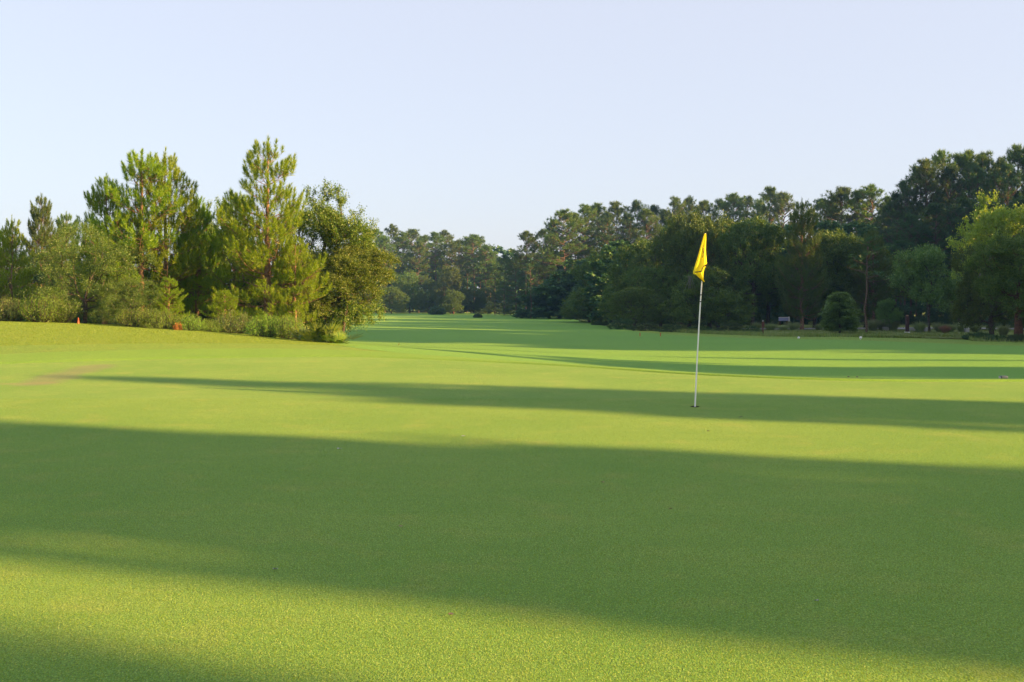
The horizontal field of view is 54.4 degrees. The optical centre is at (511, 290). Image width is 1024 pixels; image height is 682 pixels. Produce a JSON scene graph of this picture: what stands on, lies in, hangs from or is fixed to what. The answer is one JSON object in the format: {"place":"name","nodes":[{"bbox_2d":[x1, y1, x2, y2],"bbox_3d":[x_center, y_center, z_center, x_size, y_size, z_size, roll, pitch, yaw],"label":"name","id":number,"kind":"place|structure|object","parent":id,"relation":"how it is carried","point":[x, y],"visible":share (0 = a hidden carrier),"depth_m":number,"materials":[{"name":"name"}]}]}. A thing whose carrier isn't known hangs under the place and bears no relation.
{"place":"outdoors","nodes":[
{"label":"outdoors","id":0,"kind":"place"},
{"bbox_2d":[0,398,1023,681],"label":"short grass","id":1,"kind":"structure","parent":0,"point":[570,676],"depth_m":5.71,"materials":[{"name":"plant"}]},
{"bbox_2d":[0,309,1023,353],"bbox_3d":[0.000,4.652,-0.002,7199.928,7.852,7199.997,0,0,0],"label":"ground","id":2,"kind":"structure","parent":0,"point":[11,348],"depth_m":26.86,"materials":[{"name":"green plant"}]},
{"bbox_2d":[0,295,30,321],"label":"bush","id":3,"kind":"object","parent":2,"relation":"on","point":[8,312],"visible":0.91,"depth_m":33.00,"materials":[{"name":"green plant"}]},
{"bbox_2d":[0,215,39,305],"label":"young pine","id":4,"kind":"object","parent":2,"relation":"on","point":[26,276],"visible":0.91,"depth_m":40.87,"materials":[{"name":"green plant"}]},
{"bbox_2d":[15,291,64,322],"bbox_3d":[-15.550,0.522,32.972,1.532,1.169,1.567,0,0,43],"label":"bush","id":5,"kind":"object","parent":2,"relation":"on","point":[43,316],"visible":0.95,"depth_m":32.77,"materials":[{"name":"plant"}]},
{"bbox_2d":[13,192,70,297],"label":"pine","id":6,"kind":"object","parent":2,"relation":"on","point":[38,215],"visible":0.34,"depth_m":51.65,"materials":[{"name":"green plant"}]},
{"bbox_2d":[1,254,88,321],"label":"thicket shrub","id":7,"kind":"object","parent":2,"relation":"on","point":[35,277],"visible":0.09,"depth_m":45.66,"materials":[{"name":"green plant"}]},
{"bbox_2d":[45,211,82,290],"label":"pine","id":8,"kind":"object","parent":2,"relation":"on","point":[66,217],"visible":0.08,"depth_m":54.72,"materials":[{"name":"green plant"}]},
{"bbox_2d":[10,219,157,322],"bbox_3d":[-14.881,-0.660,34.696,4.819,3.741,4.582,0,0,33],"label":"scrub oak","id":9,"kind":"object","parent":2,"relation":"on","point":[110,259],"visible":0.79,"depth_m":34.17,"materials":[{"name":"green plant"}]},
{"bbox_2d":[70,173,151,323],"bbox_3d":[-15.635,-1.592,38.727,3.045,6.096,3.022,0,0,7],"label":"young pine","id":10,"kind":"object","parent":2,"relation":"on","point":[103,201],"visible":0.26,"depth_m":38.27,"materials":[{"name":"green plant"}]},
{"bbox_2d":[85,275,167,325],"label":"scrub oak","id":11,"kind":"object","parent":2,"relation":"on","point":[111,315],"visible":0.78,"depth_m":33.52,"materials":[{"name":"green plant"}]},
{"bbox_2d":[112,306,157,326],"bbox_3d":[-12.189,0.846,32.413,1.647,0.774,1.661,0,0,-14],"label":"bush","id":12,"kind":"object","parent":2,"relation":"on","point":[123,321],"visible":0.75,"depth_m":32.14,"materials":[{"name":"plant"}]},
{"bbox_2d":[79,148,206,311],"bbox_3d":[-13.997,-1.970,37.069,4.551,6.798,4.588,0,0,16],"label":"young pine","id":13,"kind":"object","parent":2,"relation":"on","point":[139,177],"visible":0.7,"depth_m":36.47,"materials":[{"name":"green plant"}]},
{"bbox_2d":[100,147,218,307],"bbox_3d":[-13.413,-2.010,37.917,3.938,7.076,4.024,0,0,-1],"label":"young pine","id":14,"kind":"object","parent":2,"relation":"on","point":[188,213],"visible":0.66,"depth_m":37.29,"materials":[{"name":"green plant"}]},
{"bbox_2d":[138,308,183,328],"bbox_3d":[-11.278,0.917,32.220,1.573,0.724,1.666,0,0,33],"label":"bush","id":15,"kind":"object","parent":2,"relation":"on","point":[159,322],"visible":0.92,"depth_m":31.98,"materials":[{"name":"plant"}]},
{"bbox_2d":[147,275,189,323],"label":"young pine","id":16,"kind":"object","parent":2,"relation":"on","point":[174,304],"visible":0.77,"depth_m":34.46,"materials":[{"name":"green plant"}]},
{"bbox_2d":[0,321,364,345],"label":"rough grass","id":17,"kind":"structure","parent":2,"relation":"on","point":[237,335],"depth_m":28.39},
{"bbox_2d":[176,313,207,330],"bbox_3d":[-10.351,1.011,32.006,1.104,0.650,1.042,0,0,13],"label":"bush","id":18,"kind":"object","parent":2,"relation":"on","point":[193,322],"visible":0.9,"depth_m":31.92,"materials":[{"name":"plant"}]},
{"bbox_2d":[159,192,227,324],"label":"young pine","id":19,"kind":"object","parent":2,"relation":"on","point":[198,304],"visible":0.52,"depth_m":39.09,"materials":[{"name":"green plant"}]},
{"bbox_2d":[176,197,255,323],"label":"live oak","id":20,"kind":"object","parent":2,"relation":"on","point":[211,226],"visible":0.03,"depth_m":43.59,"materials":[{"name":"green plant"}]},
{"bbox_2d":[199,289,248,326],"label":"young pine","id":21,"kind":"object","parent":2,"relation":"on","point":[225,294],"visible":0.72,"depth_m":35.03,"materials":[{"name":"green plant"}]},
{"bbox_2d":[184,190,276,326],"bbox_3d":[-10.576,-1.086,38.475,3.511,5.732,3.483,0,0,-43],"label":"young pine","id":22,"kind":"object","parent":2,"relation":"on","point":[205,282],"visible":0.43,"depth_m":38.06,"materials":[{"name":"green plant"}]},
{"bbox_2d":[209,309,256,333],"bbox_3d":[-9.263,1.017,32.962,1.682,0.907,1.597,0,0,-36],"label":"bush","id":23,"kind":"object","parent":2,"relation":"on","point":[243,319],"visible":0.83,"depth_m":32.76,"materials":[{"name":"green plant"}]},
{"bbox_2d":[242,311,285,337],"bbox_3d":[-7.698,1.054,31.187,1.422,0.919,1.410,0,0,25],"label":"bush","id":24,"kind":"object","parent":2,"relation":"on","point":[259,330],"visible":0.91,"depth_m":30.96,"materials":[{"name":"plant"}]},
{"bbox_2d":[211,136,329,333],"bbox_3d":[-8.978,-2.058,37.094,4.434,7.700,4.235,0,0,-13],"label":"young pine","id":25,"kind":"object","parent":2,"relation":"on","point":[272,226],"visible":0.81,"depth_m":36.33,"materials":[{"name":"green plant"}]},
{"bbox_2d":[271,313,303,338],"bbox_3d":[-6.964,1.108,30.995,1.088,0.913,1.113,0,0,-9],"label":"bush","id":26,"kind":"object","parent":2,"relation":"on","point":[285,329],"visible":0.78,"depth_m":30.80,"materials":[{"name":"plant"}]},
{"bbox_2d":[259,233,332,327],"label":"young pine","id":27,"kind":"object","parent":2,"relation":"on","point":[279,299],"visible":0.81,"depth_m":36.03,"materials":[{"name":"green plant"}]},
{"bbox_2d":[286,317,361,342],"bbox_3d":[-5.602,1.211,29.613,2.394,0.883,1.847,0,0,0],"label":"saw palmetto","id":28,"kind":"object","parent":2,"relation":"on","point":[306,335],"visible":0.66,"depth_m":29.39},
{"bbox_2d":[260,176,391,334],"bbox_3d":[-7.784,-1.266,41.516,5.107,6.995,5.354,0,0,-40],"label":"live oak","id":29,"kind":"object","parent":2,"relation":"on","point":[334,229],"visible":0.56,"depth_m":40.52,"materials":[{"name":"green plant"}]},
{"bbox_2d":[300,242,402,342],"bbox_3d":[-6.486,0.111,39.757,4.364,4.187,3.911,0,0,0],"label":"live oak","id":30,"kind":"object","parent":2,"relation":"on","point":[343,269],"visible":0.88,"depth_m":39.30,"materials":[{"name":"green plant"}]},
{"bbox_2d":[373,286,410,313],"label":"broadleaf tree","id":31,"kind":"object","parent":2,"relation":"on","point":[395,300],"visible":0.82,"depth_m":204.18,"materials":[{"name":"plant"}]},
{"bbox_2d":[391,232,414,285],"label":"tall pine","id":32,"kind":"object","parent":2,"relation":"on","point":[400,244],"visible":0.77,"depth_m":241.30,"materials":[{"name":"green plant"}]},
{"bbox_2d":[403,240,431,312],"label":"tall pine","id":33,"kind":"object","parent":2,"relation":"on","point":[419,245],"visible":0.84,"depth_m":235.67,"materials":[{"name":"green plant"}]},
{"bbox_2d":[416,231,454,280],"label":"tall pine","id":34,"kind":"object","parent":2,"relation":"on","point":[435,237],"visible":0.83,"depth_m":239.55,"materials":[{"name":"green plant"}]},
{"bbox_2d":[436,241,466,283],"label":"tall pine","id":35,"kind":"object","parent":2,"relation":"on","point":[454,250],"visible":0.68,"depth_m":237.48,"materials":[{"name":"green plant"}]},
{"bbox_2d":[433,265,472,312],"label":"broadleaf tree","id":36,"kind":"object","parent":2,"relation":"on","point":[455,275],"visible":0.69,"depth_m":214.07,"materials":[{"name":"plant"}]},
{"bbox_2d":[458,234,486,301],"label":"tall pine","id":37,"kind":"object","parent":2,"relation":"on","point":[472,241],"visible":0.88,"depth_m":239.56,"materials":[{"name":"green plant"}]},
{"bbox_2d":[461,286,488,312],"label":"broadleaf tree","id":38,"kind":"object","parent":2,"relation":"on","point":[480,298],"visible":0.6,"depth_m":220.29,"materials":[{"name":"plant"}]},
{"bbox_2d":[473,244,498,291],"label":"tall pine","id":39,"kind":"object","parent":2,"relation":"on","point":[483,248],"visible":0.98,"depth_m":235.88,"materials":[{"name":"green plant"}]},
{"bbox_2d":[0,357,1023,681],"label":"putting green","id":40,"kind":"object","parent":2,"relation":"on","point":[266,383],"visible":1,"depth_m":6.69,"materials":[{"name":"plant"}]},
{"bbox_2d":[693,233,707,406],"bbox_3d":[2.496,0.427,13.177,0.182,2.378,0.150,0,0,0],"label":"flagstick","id":41,"kind":"object","parent":40,"relation":"in","point":[701,264],"visible":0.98,"depth_m":13.16,"materials":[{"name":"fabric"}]},
{"bbox_2d":[0,348,1023,381],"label":"fringe","id":42,"kind":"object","parent":2,"relation":"on","point":[78,356],"visible":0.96,"depth_m":22.66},
{"bbox_2d":[23,208,1011,324],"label":"forest","id":43,"kind":"object","parent":2,"relation":"on","point":[549,301],"visible":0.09,"depth_m":148.06,"materials":[{"name":"green tree leaves"},{"name":"pine needles"},{"name":"bark"}]},
{"bbox_2d":[558,287,600,321],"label":"oak tree","id":44,"kind":"object","parent":2,"relation":"on","point":[567,313],"visible":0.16,"depth_m":126.78,"materials":[{"name":"green plant"}]},
{"bbox_2d":[596,286,668,325],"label":"oak tree","id":45,"kind":"object","parent":2,"relation":"on","point":[639,300],"visible":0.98,"depth_m":91.32,"materials":[{"name":"green plant"}]},
{"bbox_2d":[328,312,1023,378],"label":"fairway","id":46,"kind":"structure","parent":2,"relation":"on","point":[501,336],"depth_m":39.53,"materials":[{"name":"plant"}]},
{"bbox_2d":[391,270,424,312],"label":"broadleaf tree","id":47,"kind":"object","parent":46,"relation":"on","point":[403,278],"visible":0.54,"depth_m":223.16,"materials":[{"name":"plant"}]},
{"bbox_2d":[413,278,441,311],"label":"broadleaf tree","id":48,"kind":"object","parent":46,"relation":"on","point":[424,302],"visible":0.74,"depth_m":218.80,"materials":[{"name":"plant"}]},
{"bbox_2d":[439,289,464,313],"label":"broadleaf tree","id":49,"kind":"object","parent":46,"relation":"on","point":[453,303],"visible":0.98,"depth_m":204.15,"materials":[{"name":"plant"}]},
{"bbox_2d":[493,254,519,314],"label":"pine","id":50,"kind":"object","parent":46,"relation":"on","point":[505,256],"visible":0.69,"depth_m":189.80,"materials":[{"name":"green plant"}]},
{"bbox_2d":[497,254,533,309],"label":"pine","id":51,"kind":"object","parent":46,"relation":"on","point":[516,283],"visible":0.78,"depth_m":184.65,"materials":[{"name":"green plant"}]},
{"bbox_2d":[508,230,540,308],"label":"tall pine","id":52,"kind":"object","parent":46,"relation":"on","point":[524,236],"visible":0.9,"depth_m":171.53,"materials":[{"name":"green plant"}]},
{"bbox_2d":[517,263,551,304],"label":"pine","id":53,"kind":"object","parent":46,"relation":"on","point":[537,267],"visible":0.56,"depth_m":164.76,"materials":[{"name":"green plant"}]},
{"bbox_2d":[525,228,558,285],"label":"pine","id":54,"kind":"object","parent":46,"relation":"on","point":[541,232],"visible":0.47,"depth_m":171.68,"materials":[{"name":"green plant"}]},
{"bbox_2d":[534,208,588,274],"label":"tall pine","id":55,"kind":"object","parent":46,"relation":"on","point":[564,215],"visible":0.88,"depth_m":164.48,"materials":[{"name":"green plant"}]},
{"bbox_2d":[654,265,757,329],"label":"oak tree","id":56,"kind":"object","parent":2,"relation":"on","point":[713,305],"visible":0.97,"depth_m":86.61,"materials":[{"name":"green plant"}]},
{"bbox_2d":[664,209,766,327],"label":"oak tree","id":57,"kind":"object","parent":2,"relation":"on","point":[700,230],"visible":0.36,"depth_m":95.81,"materials":[{"name":"green plant"}]},
{"bbox_2d":[875,298,904,330],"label":"tree","id":58,"kind":"object","parent":2,"relation":"on","point":[884,313],"visible":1,"depth_m":83.68,"materials":[{"name":"green plant"}]},
{"bbox_2d":[946,188,1023,334],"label":"willow oak","id":59,"kind":"object","parent":2,"relation":"on","point":[993,222],"visible":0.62,"depth_m":69.11,"materials":[{"name":"green plant"}]},
{"bbox_2d":[0,0,1023,287],"label":"sky","id":60,"kind":"structure","parent":0,"point":[489,119],"materials":[{"name":"blue"}]},
{"bbox_2d":[575,313,1023,338],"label":"woodland floor","id":61,"kind":"structure","parent":0,"point":[809,324],"depth_m":88.31,"materials":[{"name":"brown plant"}]},
{"bbox_2d":[558,212,594,262],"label":"tall pine","id":62,"kind":"object","parent":61,"relation":"on","point":[576,215],"visible":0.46,"depth_m":174.73,"materials":[{"name":"green plant"}]},
{"bbox_2d":[564,203,603,268],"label":"tall pine","id":63,"kind":"object","parent":61,"relation":"on","point":[586,209],"visible":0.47,"depth_m":177.46,"materials":[{"name":"green plant"}]},
{"bbox_2d":[585,212,621,257],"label":"tall pine","id":64,"kind":"object","parent":61,"relation":"on","point":[605,220],"visible":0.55,"depth_m":168.89,"materials":[{"name":"green plant"}]},
{"bbox_2d":[565,245,642,321],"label":"oak tree","id":65,"kind":"object","parent":61,"relation":"on","point":[576,299],"visible":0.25,"depth_m":120.19,"materials":[{"name":"green plant"}]},
{"bbox_2d":[595,201,633,245],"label":"tall pine","id":66,"kind":"object","parent":61,"relation":"on","point":[614,208],"visible":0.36,"depth_m":178.98,"materials":[{"name":"green plant"}]},
{"bbox_2d":[611,211,643,250],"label":"tall pine","id":67,"kind":"object","parent":61,"relation":"on","point":[627,219],"visible":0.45,"depth_m":171.50,"materials":[{"name":"green plant"}]},
{"bbox_2d":[601,236,678,322],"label":"oak tree","id":68,"kind":"object","parent":61,"relation":"on","point":[621,283],"visible":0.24,"depth_m":105.26,"materials":[{"name":"green plant"}]},
{"bbox_2d":[625,208,664,242],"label":"tall pine","id":69,"kind":"object","parent":61,"relation":"on","point":[644,213],"visible":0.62,"depth_m":171.52,"materials":[{"name":"green plant"}]},
{"bbox_2d":[622,265,693,326],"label":"oak tree","id":70,"kind":"object","parent":61,"relation":"on","point":[650,281],"visible":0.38,"depth_m":96.45,"materials":[{"name":"green plant"}]},
{"bbox_2d":[654,196,688,239],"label":"tall pine","id":71,"kind":"object","parent":61,"relation":"on","point":[677,204],"visible":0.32,"depth_m":175.43,"materials":[{"name":"green plant"}]},
{"bbox_2d":[630,208,743,326],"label":"oak tree","id":72,"kind":"object","parent":61,"relation":"on","point":[674,222],"visible":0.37,"depth_m":97.68,"materials":[{"name":"green plant"}]},
{"bbox_2d":[718,192,750,224],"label":"tall pine","id":73,"kind":"object","parent":61,"relation":"on","point":[735,199],"visible":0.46,"depth_m":174.50,"materials":[{"name":"green plant"}]},
{"bbox_2d":[710,214,792,324],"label":"oak tree","id":74,"kind":"object","parent":61,"relation":"on","point":[736,237],"visible":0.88,"depth_m":92.52,"materials":[{"name":"green plant"}]},
{"bbox_2d":[741,186,784,230],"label":"tall pine","id":75,"kind":"object","parent":61,"relation":"on","point":[769,195],"visible":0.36,"depth_m":171.38,"materials":[{"name":"green plant"}]},
{"bbox_2d":[733,256,807,324],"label":"oak tree","id":76,"kind":"object","parent":61,"relation":"on","point":[776,301],"visible":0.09,"depth_m":97.85,"materials":[{"name":"green plant"}]},
{"bbox_2d":[764,191,799,235],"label":"tall pine","id":77,"kind":"object","parent":61,"relation":"on","point":[785,199],"visible":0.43,"depth_m":169.42,"materials":[{"name":"green plant"}]},
{"bbox_2d":[774,196,831,329],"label":"young pine","id":78,"kind":"object","parent":61,"relation":"on","point":[796,260],"visible":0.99,"depth_m":87.36,"materials":[{"name":"green plant"}]},
{"bbox_2d":[788,227,865,302],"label":"oak tree","id":79,"kind":"object","parent":61,"relation":"on","point":[828,240],"visible":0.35,"depth_m":93.24,"materials":[{"name":"green plant"}]},
{"bbox_2d":[815,185,862,238],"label":"tall pine","id":80,"kind":"object","parent":61,"relation":"on","point":[840,194],"visible":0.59,"depth_m":151.84,"materials":[{"name":"green plant"}]},
{"bbox_2d":[817,291,863,332],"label":"layered tree","id":81,"kind":"object","parent":61,"relation":"on","point":[839,311],"visible":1,"depth_m":73.46,"materials":[{"name":"green plant"}]},
{"bbox_2d":[837,188,881,236],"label":"tall pine","id":82,"kind":"object","parent":61,"relation":"on","point":[851,202],"visible":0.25,"depth_m":149.24,"materials":[{"name":"green plant"}]},
{"bbox_2d":[819,237,913,327],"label":"oak tree","id":83,"kind":"object","parent":61,"relation":"on","point":[855,248],"visible":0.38,"depth_m":92.12,"materials":[{"name":"green plant"}]},
{"bbox_2d":[843,184,892,239],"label":"tall pine","id":84,"kind":"object","parent":61,"relation":"on","point":[870,191],"visible":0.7,"depth_m":147.83,"materials":[{"name":"green plant"}]},
{"bbox_2d":[844,227,894,321],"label":"young pine","id":85,"kind":"object","parent":61,"relation":"on","point":[880,285],"visible":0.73,"depth_m":89.41,"materials":[{"name":"green plant"}]},
{"bbox_2d":[845,234,894,331],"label":"pine tree","id":86,"kind":"object","parent":61,"relation":"on","point":[866,271],"visible":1,"depth_m":77.81,"materials":[{"name":"green plant"}]},
{"bbox_2d":[873,190,915,310],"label":"tall pine","id":87,"kind":"object","parent":61,"relation":"on","point":[896,195],"visible":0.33,"depth_m":131.79,"materials":[{"name":"green plant"}]},
{"bbox_2d":[884,240,929,323],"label":"tall pine","id":88,"kind":"object","parent":61,"relation":"on","point":[905,244],"visible":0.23,"depth_m":117.69,"materials":[{"name":"green plant"}]},
{"bbox_2d":[883,180,934,315],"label":"tall pine","id":89,"kind":"object","parent":61,"relation":"on","point":[904,189],"visible":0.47,"depth_m":129.41,"materials":[{"name":"green plant"}]},
{"bbox_2d":[887,211,941,314],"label":"tall pine","id":90,"kind":"object","parent":61,"relation":"on","point":[905,228],"visible":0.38,"depth_m":121.15,"materials":[{"name":"green plant"}]},
{"bbox_2d":[899,163,944,316],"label":"tall pine","id":91,"kind":"object","parent":61,"relation":"on","point":[910,180],"visible":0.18,"depth_m":131.29,"materials":[{"name":"green plant"}]},
{"bbox_2d":[884,241,966,331],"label":"open tree","id":92,"kind":"object","parent":61,"relation":"on","point":[931,257],"visible":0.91,"depth_m":81.10,"materials":[{"name":"green plant"}]},
{"bbox_2d":[896,302,954,324],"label":"undergrowth shrub","id":93,"kind":"object","parent":61,"relation":"on","point":[924,316],"visible":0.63,"depth_m":113.19,"materials":[{"name":"green plant"}]},
{"bbox_2d":[895,157,956,310],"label":"tall pine","id":94,"kind":"object","parent":61,"relation":"on","point":[927,172],"visible":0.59,"depth_m":128.94,"materials":[{"name":"green plant"}]},
{"bbox_2d":[894,201,964,312],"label":"tall pine","id":95,"kind":"object","parent":61,"relation":"on","point":[932,208],"visible":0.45,"depth_m":119.56,"materials":[{"name":"green plant"}]},
{"bbox_2d":[920,148,967,311],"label":"tall pine","id":96,"kind":"object","parent":61,"relation":"on","point":[939,159],"visible":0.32,"depth_m":133.28,"materials":[{"name":"green plant"}]},
{"bbox_2d":[918,165,971,313],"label":"tall pine","id":97,"kind":"object","parent":61,"relation":"on","point":[950,175],"visible":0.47,"depth_m":127.78,"materials":[{"name":"green plant"}]},
{"bbox_2d":[941,151,976,320],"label":"tall pine","id":98,"kind":"object","parent":61,"relation":"on","point":[961,160],"visible":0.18,"depth_m":133.31,"materials":[{"name":"green plant"}]},
{"bbox_2d":[934,195,984,280],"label":"tall pine","id":99,"kind":"object","parent":61,"relation":"on","point":[966,203],"visible":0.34,"depth_m":117.42,"materials":[{"name":"green plant"}]},
{"bbox_2d":[944,163,997,312],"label":"tall pine","id":100,"kind":"object","parent":61,"relation":"on","point":[976,179],"visible":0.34,"depth_m":125.33,"materials":[{"name":"green plant"}]},
{"bbox_2d":[948,245,1023,333],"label":"oak tree","id":101,"kind":"object","parent":61,"relation":"on","point":[965,296],"visible":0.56,"depth_m":63.90,"materials":[{"name":"green plant"}]},
{"bbox_2d":[958,150,1013,199],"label":"tall pine","id":102,"kind":"object","parent":61,"relation":"on","point":[982,159],"visible":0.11,"depth_m":131.86,"materials":[{"name":"green plant"}]},
{"bbox_2d":[962,231,1023,334],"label":"oak tree","id":103,"kind":"object","parent":61,"relation":"on","point":[997,275],"visible":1,"depth_m":57.48,"materials":[{"name":"green plant"}]},
{"bbox_2d":[971,155,1017,205],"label":"tall pine","id":104,"kind":"object","parent":61,"relation":"on","point":[997,164],"visible":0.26,"depth_m":129.16,"materials":[{"name":"green plant"}]},
{"bbox_2d":[984,160,1023,313],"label":"tall pine","id":105,"kind":"object","parent":61,"relation":"on","point":[1008,176],"visible":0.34,"depth_m":123.38,"materials":[{"name":"green plant"}]},
{"bbox_2d":[1002,143,1023,197],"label":"tall pine","id":106,"kind":"object","parent":61,"relation":"on","point":[1016,151],"visible":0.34,"depth_m":131.20,"materials":[{"name":"green plant"}]},
{"bbox_2d":[578,319,1023,342],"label":"long grass","id":107,"kind":"structure","parent":0,"point":[952,334],"depth_m":70.35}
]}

